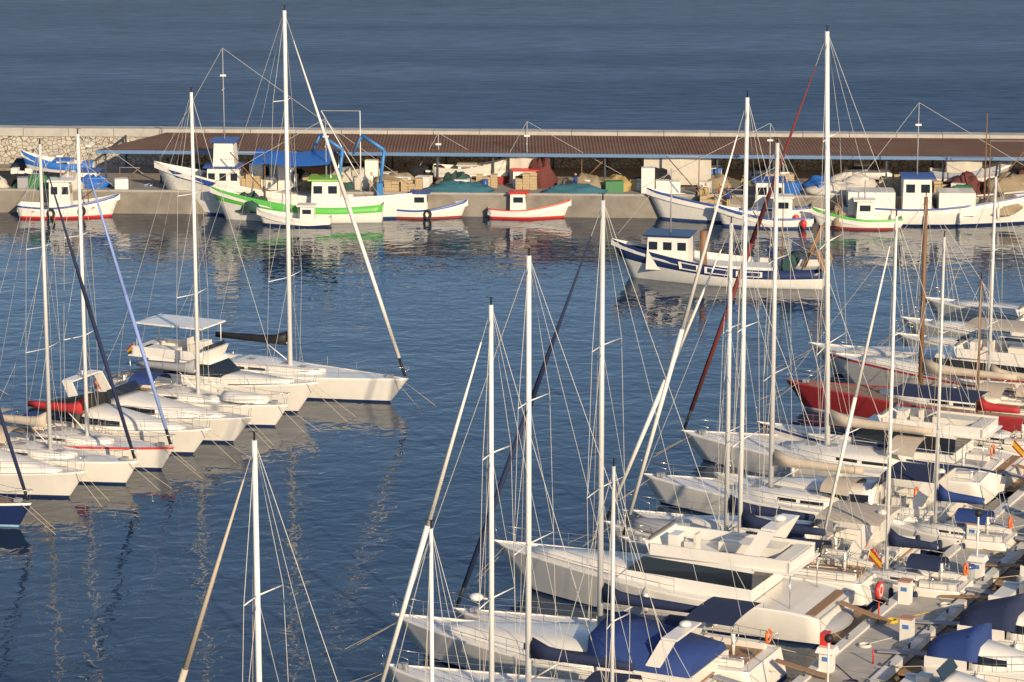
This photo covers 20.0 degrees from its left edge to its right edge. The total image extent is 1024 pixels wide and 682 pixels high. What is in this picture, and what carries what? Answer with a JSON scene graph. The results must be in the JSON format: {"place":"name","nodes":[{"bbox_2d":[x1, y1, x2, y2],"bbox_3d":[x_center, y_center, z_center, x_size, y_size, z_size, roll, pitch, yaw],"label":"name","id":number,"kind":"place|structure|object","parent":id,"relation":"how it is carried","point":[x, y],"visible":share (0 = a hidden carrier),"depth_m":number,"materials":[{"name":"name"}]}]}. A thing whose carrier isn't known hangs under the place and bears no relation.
{"place":"outdoors","nodes":[
{"label":"outdoors","id":0,"kind":"place"},
{"bbox_2d":[0,0,1023,681],"bbox_3d":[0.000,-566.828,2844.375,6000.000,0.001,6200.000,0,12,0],"label":"sea water","id":1,"kind":"structure","parent":0,"point":[112,584],"depth_m":214.69,"materials":[{"name":"blue liquid"}]},
{"bbox_2d":[0,408,55,534],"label":"sailboat","id":2,"kind":"object","parent":1,"relation":"on","point":[13,511],"visible":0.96,"depth_m":153.80,"materials":[{"name":"blue paint"}]},
{"bbox_2d":[0,447,104,506],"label":"motorboat","id":3,"kind":"object","parent":1,"relation":"on","point":[42,479],"visible":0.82,"depth_m":159.95,"materials":[{"name":"white paint"}]},
{"bbox_2d":[17,146,119,218],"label":"red fishing boat","id":4,"kind":"object","parent":1,"relation":"on","point":[107,204],"visible":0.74,"depth_m":249.56,"materials":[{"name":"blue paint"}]},
{"bbox_2d":[0,138,170,489],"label":"sailboat","id":5,"kind":"object","parent":1,"relation":"on","point":[100,468],"visible":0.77,"depth_m":162.83,"materials":[{"name":"white paint"}]},
{"bbox_2d":[0,128,202,478],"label":"sailboat","id":6,"kind":"object","parent":1,"relation":"on","point":[152,455],"visible":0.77,"depth_m":166.21,"materials":[{"name":"red paint"}]},
{"bbox_2d":[20,392,248,462],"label":"motorboat","id":7,"kind":"object","parent":1,"relation":"on","point":[187,439],"visible":0.55,"depth_m":169.96,"materials":[{"name":"white paint"}]},
{"bbox_2d":[62,370,273,448],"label":"motorboat","id":8,"kind":"object","parent":1,"relation":"on","point":[227,427],"visible":0.54,"depth_m":172.65,"materials":[{"name":"white paint"}]},
{"bbox_2d":[63,87,318,432],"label":"sailboat","id":9,"kind":"object","parent":1,"relation":"on","point":[264,411],"visible":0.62,"depth_m":176.51,"materials":[{"name":"white paint"}]},
{"bbox_2d":[89,314,355,418],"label":"motor yacht","id":10,"kind":"object","parent":1,"relation":"on","point":[225,369],"visible":0.62,"depth_m":180.83,"materials":[{"name":"white paint"}]},
{"bbox_2d":[178,431,337,681],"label":"yacht","id":11,"kind":"object","parent":1,"relation":"on","point":[196,632],"visible":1,"depth_m":99.54,"materials":[{"name":"white paint"}]},
{"bbox_2d":[126,5,435,408],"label":"sailboat","id":12,"kind":"object","parent":1,"relation":"on","point":[339,384],"visible":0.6,"depth_m":182.62,"materials":[{"name":"white paint"}]},
{"bbox_2d":[154,48,414,218],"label":"fishing boat","id":13,"kind":"object","parent":1,"relation":"on","point":[223,158],"visible":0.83,"depth_m":250.24,"materials":[{"name":"white paint"}]},
{"bbox_2d":[256,203,331,226],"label":"fishing boat","id":14,"kind":"object","parent":1,"relation":"on","point":[307,216],"visible":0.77,"depth_m":245.34,"materials":[{"name":"white paint"}]},
{"bbox_2d":[210,118,383,222],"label":"fishing boat","id":15,"kind":"object","parent":1,"relation":"on","point":[326,194],"visible":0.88,"depth_m":247.46,"materials":[{"name":"green paint"}]},
{"bbox_2d":[396,189,467,219],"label":"fishing boat","id":16,"kind":"object","parent":1,"relation":"on","point":[419,208],"visible":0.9,"depth_m":249.25,"materials":[{"name":"white paint"}]},
{"bbox_2d":[392,519,473,681],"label":"yacht","id":17,"kind":"object","parent":1,"relation":"on","point":[431,594],"visible":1,"depth_m":101.86,"materials":[{"name":"white paint"}]},
{"bbox_2d":[380,297,605,681],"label":"yacht","id":18,"kind":"object","parent":1,"relation":"on","point":[476,597],"visible":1,"depth_m":115.77,"materials":[{"name":"white paint"}]},
{"bbox_2d":[351,248,692,681],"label":"yacht","id":19,"kind":"object","parent":1,"relation":"on","point":[534,649],"visible":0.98,"depth_m":122.96,"materials":[{"name":"white paint"}]},
{"bbox_2d":[488,189,570,218],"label":"red fishing boat","id":20,"kind":"object","parent":1,"relation":"on","point":[517,210],"visible":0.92,"depth_m":249.25,"materials":[{"name":"red paint"}]},
{"bbox_2d":[345,596,775,681],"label":"motorboat","id":21,"kind":"object","parent":1,"relation":"on","point":[696,651],"visible":0.73,"depth_m":127.94,"materials":[{"name":"white paint"}]},
{"bbox_2d":[552,458,673,681],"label":"yacht","id":22,"kind":"object","parent":1,"relation":"on","point":[613,619],"visible":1,"depth_m":112.57,"materials":[{"name":"white paint"}]},
{"bbox_2d":[450,193,831,681],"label":"yacht","id":23,"kind":"object","parent":1,"relation":"on","point":[749,660],"visible":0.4,"depth_m":129.72,"materials":[{"name":"white paint"}]},
{"bbox_2d":[469,499,891,645],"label":"motor yacht","id":24,"kind":"object","parent":1,"relation":"on","point":[796,610],"visible":0.81,"depth_m":137.31,"materials":[{"name":"white paint"}]},
{"bbox_2d":[569,216,872,568],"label":"yacht","id":25,"kind":"object","parent":1,"relation":"on","point":[729,505],"visible":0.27,"depth_m":145.69,"materials":[{"name":"white paint"}]},
{"bbox_2d":[611,169,832,288],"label":"fishing trawler","id":26,"kind":"object","parent":1,"relation":"on","point":[669,255],"visible":0.78,"depth_m":220.88,"materials":[{"name":"white paint"}]},
{"bbox_2d":[646,123,812,222],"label":"fishing boat","id":27,"kind":"object","parent":1,"relation":"on","point":[701,209],"visible":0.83,"depth_m":247.70,"materials":[{"name":"white paint"}]},
{"bbox_2d":[605,91,897,607],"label":"yacht","id":28,"kind":"object","parent":1,"relation":"on","point":[858,581],"visible":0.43,"depth_m":142.09,"materials":[{"name":"white paint"}]},
{"bbox_2d":[714,163,813,228],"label":"blue fishing boat","id":29,"kind":"object","parent":1,"relation":"on","point":[723,211],"visible":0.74,"depth_m":244.56,"materials":[{"name":"blue paint"}]},
{"bbox_2d":[618,137,927,530],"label":"yacht","id":30,"kind":"object","parent":1,"relation":"on","point":[690,490],"visible":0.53,"depth_m":154.54,"materials":[{"name":"white paint"}]},
{"bbox_2d":[597,494,954,571],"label":"yacht","id":31,"kind":"object","parent":1,"relation":"on","point":[873,517],"visible":0.39,"depth_m":145.95,"materials":[{"name":"white paint"}]},
{"bbox_2d":[654,26,1023,503],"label":"yacht","id":32,"kind":"object","parent":1,"relation":"on","point":[704,443],"visible":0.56,"depth_m":162.33,"materials":[{"name":"white paint"}]},
{"bbox_2d":[811,169,902,229],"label":"fishing boat","id":33,"kind":"object","parent":1,"relation":"on","point":[863,219],"visible":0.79,"depth_m":244.07,"materials":[{"name":"white paint"}]},
{"bbox_2d":[712,457,1006,525],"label":"motorboat","id":34,"kind":"object","parent":1,"relation":"on","point":[865,490],"visible":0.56,"depth_m":153.36,"materials":[{"name":"white paint"}]},
{"bbox_2d":[775,330,994,374],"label":"motorboat","id":35,"kind":"object","parent":1,"relation":"on","point":[876,349],"visible":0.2,"depth_m":188.71,"materials":[{"name":"white paint"}]},
{"bbox_2d":[755,383,1023,495],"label":"trawler yacht","id":36,"kind":"object","parent":1,"relation":"on","point":[956,438],"visible":0.58,"depth_m":162.76,"materials":[{"name":"white paint"}]},
{"bbox_2d":[758,192,1023,432],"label":"sailboat","id":37,"kind":"object","parent":1,"relation":"on","point":[865,407],"visible":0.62,"depth_m":176.56,"materials":[{"name":"red"}]},
{"bbox_2d":[792,485,1023,681],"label":"pontoon pier","id":38,"kind":"structure","parent":1,"relation":"on","point":[853,660],"depth_m":135.44,"materials":[{"name":"grey concrete"}]},
{"bbox_2d":[815,645,838,672],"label":"pedestal","id":39,"kind":"object","parent":38,"relation":"on","point":[821,650],"visible":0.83,"depth_m":128.68,"materials":[{"name":"white"}]},
{"bbox_2d":[824,509,982,681],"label":"pontoon lamps","id":40,"kind":"object","parent":38,"relation":"on","point":[828,638],"visible":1,"depth_m":141.67,"materials":[{"name":"white metal"}]},
{"bbox_2d":[897,577,913,604],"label":"pedestal","id":41,"kind":"object","parent":38,"relation":"on","point":[905,591],"visible":1,"depth_m":138.57,"materials":[{"name":"beige"}]},
{"bbox_2d":[899,614,915,642],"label":"pedestal","id":42,"kind":"object","parent":38,"relation":"on","point":[907,629],"visible":1,"depth_m":132.83,"materials":[{"name":"beige"}]},
{"bbox_2d":[820,477,1023,663],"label":"pontoon lifering posts","id":43,"kind":"object","parent":38,"relation":"on","point":[879,588],"visible":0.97,"depth_m":135.31,"materials":[{"name":"red plastic"}]},
{"bbox_2d":[836,510,1023,681],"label":"pontoon rope coils","id":44,"kind":"object","parent":38,"relation":"on","point":[868,645],"visible":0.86,"depth_m":137.23,"materials":[{"name":"white fabric"}]},
{"bbox_2d":[966,523,979,537],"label":"pedestal","id":45,"kind":"object","parent":38,"relation":"on","point":[970,526],"visible":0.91,"depth_m":148.36,"materials":[{"name":"beige"}]},
{"bbox_2d":[967,553,988,578],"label":"pedestal","id":46,"kind":"object","parent":38,"relation":"on","point":[979,561],"visible":0.95,"depth_m":142.68,"materials":[{"name":"white"}]},
{"bbox_2d":[816,209,1000,601],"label":"yacht","id":47,"kind":"object","parent":1,"relation":"on","point":[936,581],"visible":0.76,"depth_m":140.63,"materials":[{"name":"white paint"}]},
{"bbox_2d":[806,317,1023,394],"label":"yacht","id":48,"kind":"object","parent":1,"relation":"on","point":[876,367],"visible":0.42,"depth_m":181.29,"materials":[{"name":"white plastic"}]},
{"bbox_2d":[842,102,1023,225],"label":"white fishing boat","id":49,"kind":"object","parent":1,"relation":"on","point":[957,207],"visible":0.81,"depth_m":245.72,"materials":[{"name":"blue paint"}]},
{"bbox_2d":[843,656,1023,681],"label":"boat","id":50,"kind":"object","parent":1,"relation":"on","point":[946,670],"visible":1,"depth_m":124.43,"materials":[{"name":"blue paint"}]},
{"bbox_2d":[844,231,1023,555],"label":"yacht","id":51,"kind":"object","parent":1,"relation":"on","point":[996,537],"visible":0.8,"depth_m":148.87,"materials":[{"name":"white paint"}]},
{"bbox_2d":[877,623,1023,681],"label":"motorboat","id":52,"kind":"object","parent":1,"relation":"on","point":[977,650],"visible":0.89,"depth_m":127.96,"materials":[{"name":"blue paint"}]},
{"bbox_2d":[878,304,1023,344],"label":"motorboat","id":53,"kind":"object","parent":1,"relation":"on","point":[947,325],"visible":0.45,"depth_m":195.24,"materials":[{"name":"white paint"}]},
{"bbox_2d":[888,314,1023,345],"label":"motorboat","id":54,"kind":"object","parent":1,"relation":"on","point":[1012,336],"visible":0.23,"depth_m":190.84,"materials":[{"name":"white paint"}]},
{"bbox_2d":[890,285,1023,327],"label":"motorboat","id":55,"kind":"object","parent":1,"relation":"on","point":[1007,308],"visible":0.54,"depth_m":201.80,"materials":[{"name":"white paint"}]},
{"bbox_2d":[905,171,1023,406],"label":"yacht","id":56,"kind":"object","parent":1,"relation":"on","point":[995,368],"visible":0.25,"depth_m":175.99,"materials":[{"name":"white paint"}]},
{"bbox_2d":[915,593,1023,650],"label":"motorboat","id":57,"kind":"object","parent":1,"relation":"on","point":[1004,616],"visible":0.63,"depth_m":132.26,"materials":[{"name":"blue paint"}]},
{"bbox_2d":[925,273,1023,452],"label":"yacht","id":58,"kind":"object","parent":1,"relation":"on","point":[1006,439],"visible":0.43,"depth_m":168.33,"materials":[{"name":"white paint"}]},
{"bbox_2d":[939,580,1023,607],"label":"motorboat","id":59,"kind":"object","parent":1,"relation":"on","point":[1008,588],"visible":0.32,"depth_m":138.54,"materials":[{"name":"white paint"}]},
{"bbox_2d":[985,558,1023,585],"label":"motorboat","id":60,"kind":"object","parent":1,"relation":"on","point":[1013,575],"visible":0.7,"depth_m":143.76,"materials":[{"name":"white paint"}]},
{"bbox_2d":[0,125,1023,219],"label":"breakwater quay","id":61,"kind":"structure","parent":0,"point":[137,196],"depth_m":263.24,"materials":[{"name":"concrete"}]},
{"bbox_2d":[11,156,25,170],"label":"car","id":62,"kind":"object","parent":61,"relation":"on","point":[19,162],"visible":0.21,"depth_m":260.49,"materials":[{"name":"blue"}]},
{"bbox_2d":[21,150,96,174],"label":"fishing boat","id":63,"kind":"object","parent":61,"relation":"on","point":[29,158],"visible":0.57,"depth_m":257.89,"materials":[{"name":"blue wood"}]},
{"bbox_2d":[62,135,152,185],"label":"blue fishing boat","id":64,"kind":"object","parent":61,"relation":"on","point":[91,172],"visible":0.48,"depth_m":254.68,"materials":[{"name":"blue paint"}]},
{"bbox_2d":[334,160,380,171],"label":"car","id":65,"kind":"object","parent":61,"relation":"on","point":[346,163],"visible":0.12,"depth_m":258.57,"materials":[{"name":"metal"}]},
{"bbox_2d":[420,133,509,183],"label":"fishing boat","id":66,"kind":"object","parent":61,"relation":"on","point":[507,181],"visible":0.13,"depth_m":255.91,"materials":[{"name":"red paint"}]},
{"bbox_2d":[432,157,509,183],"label":"fishing boat","id":67,"kind":"object","parent":61,"relation":"on","point":[472,169],"visible":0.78,"depth_m":254.99,"materials":[{"name":"white paint"}]},
{"bbox_2d":[0,157,1023,195],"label":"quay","id":68,"kind":"structure","parent":61,"relation":"on","point":[418,177],"depth_m":252.39,"materials":[{"name":"multicoloured"}]},
{"bbox_2d":[499,121,618,187],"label":"red fishing boat","id":69,"kind":"object","parent":61,"relation":"on","point":[517,172],"visible":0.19,"depth_m":253.83,"materials":[{"name":"red paint"}]},
{"bbox_2d":[95,132,1023,183],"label":"shelter roof","id":70,"kind":"structure","parent":61,"relation":"on","point":[661,147],"depth_m":257.57,"materials":[{"name":"brown tile"}]},
{"bbox_2d":[680,165,721,185],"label":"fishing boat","id":71,"kind":"object","parent":61,"relation":"on","point":[713,169],"visible":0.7,"depth_m":254.26,"materials":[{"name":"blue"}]},
{"bbox_2d":[748,164,794,178],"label":"car","id":72,"kind":"object","parent":61,"relation":"on","point":[756,168],"visible":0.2,"depth_m":256.62,"materials":[{"name":"blue"}]},
{"bbox_2d":[843,163,891,178],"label":"car","id":73,"kind":"object","parent":61,"relation":"on","point":[873,171],"visible":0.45,"depth_m":256.68,"materials":[{"name":"white metal"}]},
{"bbox_2d":[929,161,1011,186],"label":"fishing boat","id":74,"kind":"object","parent":61,"relation":"on","point":[940,175],"visible":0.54,"depth_m":252.64,"materials":[{"name":"white paint"}]},
{"bbox_2d":[1008,167,1023,173],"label":"car","id":75,"kind":"object","parent":61,"relation":"on","point":[1014,170],"visible":0.06,"depth_m":254.62,"materials":[{"name":"grey metal"}]}
]}

